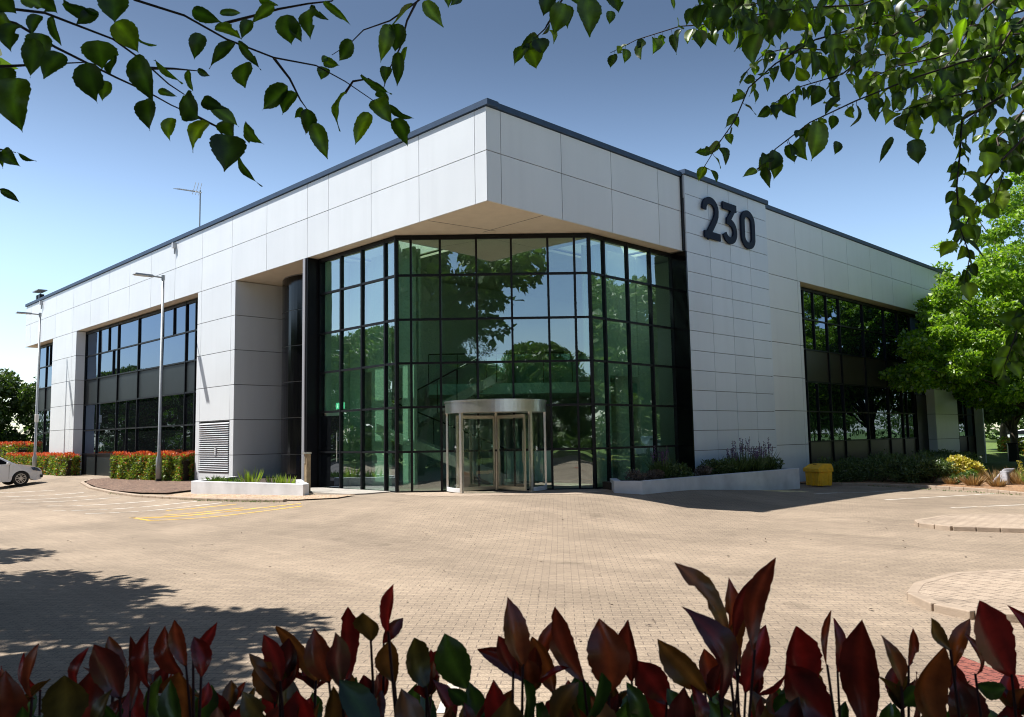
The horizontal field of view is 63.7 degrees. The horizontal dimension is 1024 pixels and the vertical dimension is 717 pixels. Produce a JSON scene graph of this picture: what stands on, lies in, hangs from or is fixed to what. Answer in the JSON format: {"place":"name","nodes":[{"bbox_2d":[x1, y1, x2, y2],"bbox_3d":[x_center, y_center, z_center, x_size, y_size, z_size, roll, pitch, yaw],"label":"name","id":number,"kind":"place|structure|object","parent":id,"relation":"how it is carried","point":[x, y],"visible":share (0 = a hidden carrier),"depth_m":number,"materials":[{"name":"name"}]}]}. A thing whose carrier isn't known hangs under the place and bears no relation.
{"place":"outdoors","nodes":[
{"label":"outdoors","id":0,"kind":"place"},
{"bbox_2d":[310,487,389,494],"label":"paved slab","id":1,"kind":"structure","parent":0,"point":[333,491],"depth_m":23.68,"materials":[{"name":"concrete"}]},
{"bbox_2d":[393,489,610,496],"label":"entrance paving","id":2,"kind":"structure","parent":0,"point":[516,492],"depth_m":22.32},
{"bbox_2d":[0,474,1023,716],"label":"car park","id":3,"kind":"structure","parent":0,"point":[835,551],"depth_m":11.87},
{"bbox_2d":[0,441,33,457],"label":"hedge","id":4,"kind":"object","parent":3,"relation":"on","point":[6,447],"visible":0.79,"depth_m":49.65,"materials":[{"name":"red plant"}]},
{"bbox_2d":[0,457,42,485],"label":"car","id":5,"kind":"object","parent":3,"relation":"on","point":[16,474],"visible":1,"depth_m":36.29,"materials":[{"name":"white metal"}]},
{"bbox_2d":[16,311,41,466],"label":"lamp post","id":6,"kind":"object","parent":3,"relation":"on","point":[34,460],"visible":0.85,"depth_m":43.60,"materials":[{"name":"grey metal"}]},
{"bbox_2d":[4,451,81,475],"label":"hedge","id":7,"kind":"object","parent":3,"relation":"on","point":[56,464],"visible":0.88,"depth_m":42.32,"materials":[{"name":"green plant"}]},
{"bbox_2d":[0,490,221,513],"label":"parking line","id":8,"kind":"object","parent":3,"relation":"on","point":[102,504],"visible":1,"depth_m":25.57,"materials":[{"name":"white paint"}]},
{"bbox_2d":[86,478,190,492],"bbox_3d":[-14.179,4.852,31.804,3.350,0.196,11.800,4,-8,-44],"label":"mulch bed","id":9,"kind":"object","parent":3,"relation":"on","point":[147,486],"visible":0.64,"depth_m":30.53,"materials":[{"name":"brown soil"}]},
{"bbox_2d":[132,272,164,480],"bbox_3d":[-14.235,0.753,32.147,1.260,8.250,0.292,4,-8,-44],"label":"lamp post","id":10,"kind":"object","parent":9,"relation":"on","point":[159,464],"visible":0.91,"depth_m":32.40,"materials":[{"name":"grey metal"}]},
{"bbox_2d":[109,450,194,480],"bbox_3d":[-14.776,4.440,33.846,6.271,1.374,1.156,-6,-7,40],"label":"hedge","id":11,"kind":"object","parent":9,"relation":"on","point":[137,465],"visible":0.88,"depth_m":33.15,"materials":[{"name":"green plant"}]},
{"bbox_2d":[80,478,286,501],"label":"kerb","id":12,"kind":"structure","parent":3,"relation":"on","point":[85,484],"depth_m":25.35,"materials":[{"name":"beige concrete"}]},
{"bbox_2d":[133,503,300,520],"bbox_3d":[-7.746,3.979,21.774,4.323,0.255,2.644,0,-6,-13],"label":"parking line","id":13,"kind":"object","parent":3,"relation":"on","point":[210,513],"visible":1,"depth_m":21.21,"materials":[{"name":"yellow paint"}]},
{"bbox_2d":[191,476,308,495],"bbox_3d":[-7.497,4.166,26.678,4.498,0.533,7.548,4,-8,-44],"label":"planter","id":14,"kind":"object","parent":3,"relation":"on","point":[299,487],"visible":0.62,"depth_m":24.64,"materials":[{"name":"concrete"}]},
{"bbox_2d":[205,475,229,480],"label":"planter plant","id":15,"kind":"object","parent":14,"relation":"on","point":[216,479],"visible":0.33,"depth_m":26.56,"materials":[{"name":"green plant"}]},
{"bbox_2d":[219,475,242,481],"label":"planter plant","id":16,"kind":"object","parent":14,"relation":"on","point":[231,480],"visible":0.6,"depth_m":26.16,"materials":[{"name":"green plant"}]},
{"bbox_2d":[236,467,263,481],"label":"planter plant","id":17,"kind":"object","parent":14,"relation":"on","point":[248,478],"visible":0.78,"depth_m":25.69,"materials":[{"name":"green plant"}]},
{"bbox_2d":[265,471,285,482],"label":"planter plant","id":18,"kind":"object","parent":14,"relation":"on","point":[268,480],"visible":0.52,"depth_m":24.98,"materials":[{"name":"green plant"}]},
{"bbox_2d":[274,472,296,483],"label":"planter plant","id":19,"kind":"object","parent":14,"relation":"on","point":[283,479],"visible":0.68,"depth_m":24.42,"materials":[{"name":"green plant"}]},
{"bbox_2d":[166,492,349,499],"bbox_3d":[-7.769,4.046,24.311,7.973,0.193,1.332,-5,-7,34],"label":"gravel bed","id":20,"kind":"object","parent":3,"relation":"on","point":[287,497],"visible":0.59,"depth_m":23.67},
{"bbox_2d":[302,452,311,492],"bbox_3d":[-6.021,3.341,24.172,0.200,1.175,0.170,4,-8,-44],"label":"access post","id":21,"kind":"object","parent":3,"relation":"on","point":[307,467],"visible":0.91,"depth_m":24.15,"materials":[{"name":"brown wood"}]},
{"bbox_2d":[437,683,458,712],"bbox_3d":[-0.449,2.462,6.098,0.100,0.001,0.976,-1,-6,2],"label":"parking line","id":22,"kind":"object","parent":3,"relation":"on","point":[441,708],"visible":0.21,"depth_m":5.75,"materials":[{"name":"white paint"}]},
{"bbox_2d":[0,558,1023,716],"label":"hedge","id":23,"kind":"object","parent":3,"relation":"on","point":[516,652],"visible":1,"depth_m":0.86,"materials":[{"name":"red plant"}]},
{"bbox_2d":[602,468,799,494],"bbox_3d":[5.725,3.914,25.211,9.166,0.779,2.000,4,-8,-44],"label":"planter","id":24,"kind":"object","parent":3,"relation":"on","point":[783,479],"visible":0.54,"depth_m":24.15,"materials":[{"name":"white painted concrete"}]},
{"bbox_2d":[624,469,649,480],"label":"brown plant","id":25,"kind":"object","parent":24,"relation":"on","point":[636,476],"visible":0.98,"depth_m":22.47,"materials":[{"name":"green plant"}]},
{"bbox_2d":[644,469,664,479],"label":"brown plant","id":26,"kind":"object","parent":24,"relation":"on","point":[655,474],"visible":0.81,"depth_m":22.90,"materials":[{"name":"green plant"}]},
{"bbox_2d":[643,445,678,478],"bbox_3d":[4.260,2.988,23.568,1.052,1.001,0.988,4,-8,-44],"label":"salvia plant","id":27,"kind":"object","parent":24,"relation":"on","point":[663,468],"visible":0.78,"depth_m":23.45,"materials":[{"name":"green plant"}]},
{"bbox_2d":[648,460,693,477],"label":"hebe bush","id":28,"kind":"object","parent":24,"relation":"on","point":[684,472],"visible":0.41,"depth_m":23.72,"materials":[{"name":"green plant"}]},
{"bbox_2d":[693,465,713,475],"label":"brown plant","id":29,"kind":"object","parent":24,"relation":"on","point":[703,470],"visible":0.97,"depth_m":24.46,"materials":[{"name":"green plant"}]},
{"bbox_2d":[696,457,738,474],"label":"hebe bush","id":30,"kind":"object","parent":24,"relation":"on","point":[720,467],"visible":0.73,"depth_m":25.52,"materials":[{"name":"green plant"}]},
{"bbox_2d":[719,448,747,472],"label":"salvia plant","id":31,"kind":"object","parent":24,"relation":"on","point":[740,467],"visible":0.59,"depth_m":26.00,"materials":[{"name":"purple plant"}]},
{"bbox_2d":[729,437,760,471],"bbox_3d":[7.409,3.127,26.608,1.032,1.199,1.176,0,-6,-11],"label":"salvia plant","id":32,"kind":"object","parent":24,"relation":"on","point":[748,467],"visible":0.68,"depth_m":26.47,"materials":[{"name":"purple plant"}]},
{"bbox_2d":[742,458,767,471],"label":"hebe bush","id":33,"kind":"object","parent":24,"relation":"on","point":[765,465],"visible":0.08,"depth_m":27.00,"materials":[{"name":"green plant"}]},
{"bbox_2d":[746,446,768,471],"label":"salvia plant","id":34,"kind":"object","parent":24,"relation":"on","point":[759,466],"visible":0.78,"depth_m":26.60,"materials":[{"name":"purple plant"}]},
{"bbox_2d":[749,441,778,470],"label":"salvia plant","id":35,"kind":"object","parent":24,"relation":"on","point":[769,460],"visible":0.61,"depth_m":27.40,"materials":[{"name":"purple plant"}]},
{"bbox_2d":[766,456,784,469],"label":"hebe bush","id":36,"kind":"object","parent":24,"relation":"on","point":[775,465],"visible":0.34,"depth_m":27.72,"materials":[{"name":"green plant"}]},
{"bbox_2d":[803,463,832,485],"bbox_3d":[10.715,4.057,28.801,0.644,0.756,0.784,1,-6,-21],"label":"grit bin","id":37,"kind":"object","parent":3,"relation":"on","point":[818,474],"visible":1,"depth_m":28.52,"materials":[{"name":"yellow plastic"}]},
{"bbox_2d":[800,477,1023,491],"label":"planted bed","id":38,"kind":"object","parent":3,"relation":"on","point":[985,485],"visible":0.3,"depth_m":27.82,"materials":[{"name":"brown soil"}]},
{"bbox_2d":[813,456,871,481],"bbox_3d":[12.277,4.144,30.539,2.345,1.120,1.568,-1,-6,-4],"label":"evergreen shrub","id":39,"kind":"object","parent":38,"relation":"on","point":[850,472],"visible":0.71,"depth_m":30.16,"materials":[{"name":"green plant"}]},
{"bbox_2d":[835,455,871,474],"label":"evergreen shrub","id":40,"kind":"object","parent":38,"relation":"on","point":[855,460],"visible":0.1,"depth_m":32.28,"materials":[{"name":"green plant"}]},
{"bbox_2d":[858,449,914,481],"bbox_3d":[13.615,3.961,30.157,2.624,1.341,2.505,4,-8,-44],"label":"evergreen shrub","id":41,"kind":"object","parent":38,"relation":"on","point":[876,469],"visible":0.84,"depth_m":29.75,"materials":[{"name":"green plant"}]},
{"bbox_2d":[881,452,933,482],"bbox_3d":[14.431,3.974,29.861,2.101,1.208,2.172,4,-8,-44],"label":"evergreen shrub","id":42,"kind":"object","parent":38,"relation":"on","point":[915,458],"visible":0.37,"depth_m":29.53,"materials":[{"name":"green plant"}]},
{"bbox_2d":[877,452,938,462],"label":"evergreen shrub","id":43,"kind":"object","parent":38,"relation":"on","point":[910,456],"visible":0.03,"depth_m":32.57,"materials":[{"name":"green plant"}]},
{"bbox_2d":[903,457,958,483],"bbox_3d":[14.598,3.940,28.746,1.700,1.014,1.674,4,-8,-44],"label":"evergreen shrub","id":44,"kind":"object","parent":38,"relation":"on","point":[933,469],"visible":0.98,"depth_m":28.58,"materials":[{"name":"green plant"}]},
{"bbox_2d":[942,454,986,476],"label":"yellow shrub","id":45,"kind":"object","parent":38,"relation":"on","point":[964,463],"visible":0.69,"depth_m":28.79,"materials":[{"name":"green plant"}]},
{"bbox_2d":[949,469,979,483],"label":"green shrub","id":46,"kind":"object","parent":38,"relation":"on","point":[969,473],"visible":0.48,"depth_m":27.56,"materials":[{"name":"green plant"}]},
{"bbox_2d":[977,467,1015,482],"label":"bronze grass","id":47,"kind":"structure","parent":38,"relation":"on","point":[986,475],"depth_m":27.54,"materials":[{"name":"brown plant"}]},
{"bbox_2d":[993,468,1014,484],"bbox_3d":[16.280,3.920,27.380,0.862,0.515,0.625,4,-8,-44],"label":"stone","id":48,"kind":"object","parent":38,"relation":"on","point":[1005,474],"visible":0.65,"depth_m":27.09,"materials":[{"name":"grey stone"}]},
{"bbox_2d":[816,490,1023,507],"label":"parking line","id":49,"kind":"object","parent":3,"relation":"on","point":[926,497],"visible":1,"depth_m":23.03,"materials":[{"name":"white paint"}]},
{"bbox_2d":[832,483,1023,495],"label":"kerb","id":50,"kind":"structure","parent":3,"relation":"on","point":[941,487],"depth_m":26.50,"materials":[{"name":"beige concrete"}]},
{"bbox_2d":[907,568,1023,622],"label":"island kerb","id":51,"kind":"structure","parent":3,"relation":"on","point":[919,599],"depth_m":8.61,"materials":[{"name":"beige concrete"}]},
{"bbox_2d":[914,514,1023,532],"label":"island kerb","id":52,"kind":"structure","parent":3,"relation":"on","point":[919,523],"depth_m":15.27,"materials":[{"name":"beige concrete"}]},
{"bbox_2d":[918,570,1023,616],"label":"paved island","id":53,"kind":"structure","parent":3,"relation":"on","point":[1000,591],"depth_m":9.19,"materials":[{"name":"beige brick"}]},
{"bbox_2d":[921,515,1023,531],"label":"paved island","id":54,"kind":"structure","parent":3,"relation":"on","point":[1015,521],"depth_m":16.20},
{"bbox_2d":[957,656,1023,687],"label":"tactile paving","id":55,"kind":"structure","parent":3,"relation":"on","point":[969,668],"depth_m":6.29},
{"bbox_2d":[0,0,1023,437],"label":"sky","id":56,"kind":"structure","parent":0,"point":[97,193],"materials":[{"name":"blue"}]},
{"bbox_2d":[942,476,960,483],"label":"bronze grass","id":57,"kind":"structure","parent":0,"point":[949,480],"depth_m":27.67,"materials":[{"name":"brown plant"}]},
{"bbox_2d":[955,471,987,485],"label":"bronze grass","id":58,"kind":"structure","parent":0,"point":[976,481],"depth_m":26.72,"materials":[{"name":"brown plant"}]},
{"bbox_2d":[940,431,1023,476],"bbox_3d":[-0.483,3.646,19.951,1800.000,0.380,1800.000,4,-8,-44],"label":"ground","id":59,"kind":"structure","parent":0,"point":[997,460],"depth_m":49.73,"materials":[{"name":"green plant"}]},
{"bbox_2d":[1,379,13,435],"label":"tree","id":60,"kind":"object","parent":59,"relation":"on","point":[7,411],"visible":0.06,"depth_m":85.48,"materials":[{"name":"green plant"}]},
{"bbox_2d":[0,48,17,69],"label":"tree","id":61,"kind":"object","parent":59,"relation":"on","point":[3,61],"visible":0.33,"depth_m":9.59,"materials":[{"name":"green plant"}]},
{"bbox_2d":[0,368,24,440],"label":"tree","id":62,"kind":"object","parent":59,"relation":"on","point":[10,385],"visible":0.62,"depth_m":77.07,"materials":[{"name":"green plant"}]},
{"bbox_2d":[0,376,36,442],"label":"tree","id":63,"kind":"object","parent":59,"relation":"on","point":[23,405],"visible":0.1,"depth_m":77.11,"materials":[{"name":"green plant"}]},
{"bbox_2d":[25,98,986,492],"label":"office building","id":64,"kind":"structure","parent":59,"relation":"on","point":[463,300],"depth_m":28.60,"materials":[{"name":"grey metal"}]},
{"bbox_2d":[32,289,47,298],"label":"floodlight","id":65,"kind":"object","parent":64,"relation":"on","point":[40,291],"visible":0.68,"depth_m":48.79,"materials":[{"name":"black metal"}]},
{"bbox_2d":[36,343,52,452],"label":"office window","id":66,"kind":"structure","parent":64,"relation":"in","point":[46,351],"depth_m":47.84,"materials":[{"name":"black"}]},
{"bbox_2d":[81,298,198,475],"bbox_3d":[-17.123,1.810,37.713,0.124,7.580,14.660,4,-8,-44],"label":"office window","id":67,"kind":"structure","parent":64,"relation":"in","point":[121,402],"depth_m":37.66,"materials":[{"name":"black glass"}]},
{"bbox_2d":[171,242,175,253],"bbox_3d":[-14.088,-4.586,34.317,0.160,0.470,0.130,4,-8,-44],"label":"overflow spout","id":68,"kind":"object","parent":64,"relation":"attached to","point":[173,245],"visible":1,"depth_m":34.26,"materials":[{"name":"grey metal"}]},
{"bbox_2d":[173,182,201,225],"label":"roof aerial","id":69,"kind":"object","parent":64,"relation":"on","point":[200,192],"visible":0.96,"depth_m":40.03,"materials":[{"name":"grey metal"}]},
{"bbox_2d":[321,416,338,486],"bbox_3d":[-5.731,2.924,25.964,0.113,2.220,1.100,4,-8,-44],"label":"side door","id":70,"kind":"structure","parent":64,"relation":"in","point":[329,424],"depth_m":25.99,"materials":[{"name":"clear glass"}]},
{"bbox_2d":[444,399,546,492],"bbox_3d":[-0.452,2.477,23.478,2.819,2.525,2.820,4,-8,-44],"label":"revolving door","id":71,"kind":"structure","parent":64,"relation":"in","point":[472,406],"depth_m":22.73,"materials":[{"name":"metal"}]},
{"bbox_2d":[504,450,596,481],"bbox_3d":[1.300,3.597,27.902,3.200,1.055,0.720,-1,-6,-1],"label":"reception desk","id":72,"kind":"object","parent":64,"relation":"on","point":[565,465],"visible":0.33,"depth_m":27.61,"materials":[{"name":"white glass"}]},
{"bbox_2d":[701,197,755,248],"bbox_3d":[7.561,-4.648,28.622,3.435,1.505,0.064,4,-8,-44],"label":"number sign","id":73,"kind":"object","parent":64,"relation":"attached to","point":[709,233],"visible":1,"depth_m":28.61,"materials":[{"name":"black metal"}]},
{"bbox_2d":[800,287,924,463],"bbox_3d":[16.158,1.372,37.452,14.310,7.930,0.124,4,-8,-44],"label":"office window","id":74,"kind":"structure","parent":64,"relation":"in","point":[851,411],"depth_m":36.45,"materials":[{"name":"black glass"}]},
{"bbox_2d":[915,395,929,454],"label":"service door","id":75,"kind":"structure","parent":64,"relation":"in","point":[920,400],"depth_m":41.63,"materials":[{"name":"black metal"}]},
{"bbox_2d":[957,333,976,456],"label":"office window","id":76,"kind":"structure","parent":64,"relation":"in","point":[966,421],"depth_m":46.69,"materials":[{"name":"black glass"}]},
{"bbox_2d":[0,0,1023,388],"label":"birch tree","id":77,"kind":"object","parent":59,"relation":"on","point":[984,66],"visible":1,"depth_m":1.97,"materials":[{"name":"green plant"}]},
{"bbox_2d":[9,410,1023,439],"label":"wood","id":78,"kind":"object","parent":59,"relation":"on","point":[997,432],"visible":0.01,"depth_m":124.55,"materials":[{"name":"green plant"}]},
{"bbox_2d":[865,451,900,458],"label":"evergreen shrub","id":79,"kind":"object","parent":59,"relation":"on","point":[873,455],"visible":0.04,"depth_m":35.52,"materials":[{"name":"green plant"}]},
{"bbox_2d":[911,448,955,457],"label":"evergreen shrub","id":80,"kind":"object","parent":59,"relation":"on","point":[933,454],"visible":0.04,"depth_m":35.51,"materials":[{"name":"green plant"}]},
{"bbox_2d":[929,449,971,459],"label":"evergreen shrub","id":81,"kind":"object","parent":59,"relation":"on","point":[940,451],"visible":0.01,"depth_m":37.43,"materials":[{"name":"green plant"}]},
{"bbox_2d":[878,171,1023,412],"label":"maple tree","id":82,"kind":"object","parent":59,"relation":"on","point":[965,353],"visible":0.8,"depth_m":38.18,"materials":[{"name":"green plant"}]},
{"bbox_2d":[919,450,986,476],"bbox_3d":[17.125,4.319,32.708,2.688,1.393,2.776,4,-8,-44],"label":"evergreen shrub","id":83,"kind":"object","parent":59,"relation":"on","point":[963,455],"visible":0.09,"depth_m":32.55,"materials":[{"name":"green plant"}]},
{"bbox_2d":[943,450,977,461],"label":"evergreen shrub","id":84,"kind":"object","parent":59,"relation":"on","point":[971,455],"visible":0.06,"depth_m":39.70,"materials":[{"name":"green plant"}]},
{"bbox_2d":[979,325,1008,448],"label":"tree","id":85,"kind":"object","parent":59,"relation":"on","point":[1003,429],"depth_m":61.63,"materials":[{"name":"green plant"}]},
{"bbox_2d":[982,323,1023,460],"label":"tree","id":86,"kind":"object","parent":59,"relation":"on","point":[991,414],"visible":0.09,"depth_m":49.67,"materials":[{"name":"green plant"}]},
{"bbox_2d":[984,371,1023,451],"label":"tree","id":87,"kind":"object","parent":59,"relation":"on","point":[1016,424],"depth_m":54.99,"materials":[{"name":"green plant"}]},
{"bbox_2d":[996,436,1023,454],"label":"hedge","id":88,"kind":"object","parent":59,"relation":"on","point":[1001,442],"visible":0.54,"depth_m":55.73,"materials":[{"name":"green plant"}]},
{"bbox_2d":[1006,443,1016,461],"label":"litter bin","id":89,"kind":"object","parent":59,"relation":"on","point":[1012,451],"visible":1,"depth_m":47.61,"materials":[{"name":"black metal"}]},
{"bbox_2d":[999,429,1023,437],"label":"car","id":90,"kind":"object","parent":59,"relation":"on","point":[1020,432],"visible":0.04,"depth_m":84.98,"materials":[{"name":"white metal"}]},
{"bbox_2d":[986,477,1010,486],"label":"bronze grass","id":91,"kind":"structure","parent":0,"point":[998,484],"depth_m":26.07,"materials":[{"name":"brown plant"}]},
{"bbox_2d":[995,466,1021,477],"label":"bronze grass","id":92,"kind":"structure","parent":0,"point":[1011,474],"depth_m":28.29,"materials":[{"name":"brown plant"}]},
{"bbox_2d":[1010,471,1023,484],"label":"bronze grass","id":93,"kind":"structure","parent":0,"point":[1016,480],"depth_m":27.00,"materials":[{"name":"brown plant"}]},
{"bbox_2d":[1014,460,1023,481],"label":"flowering grass","id":94,"kind":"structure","parent":0,"point":[1021,474],"depth_m":25.55,"materials":[{"name":"yellow plant"}]}
]}

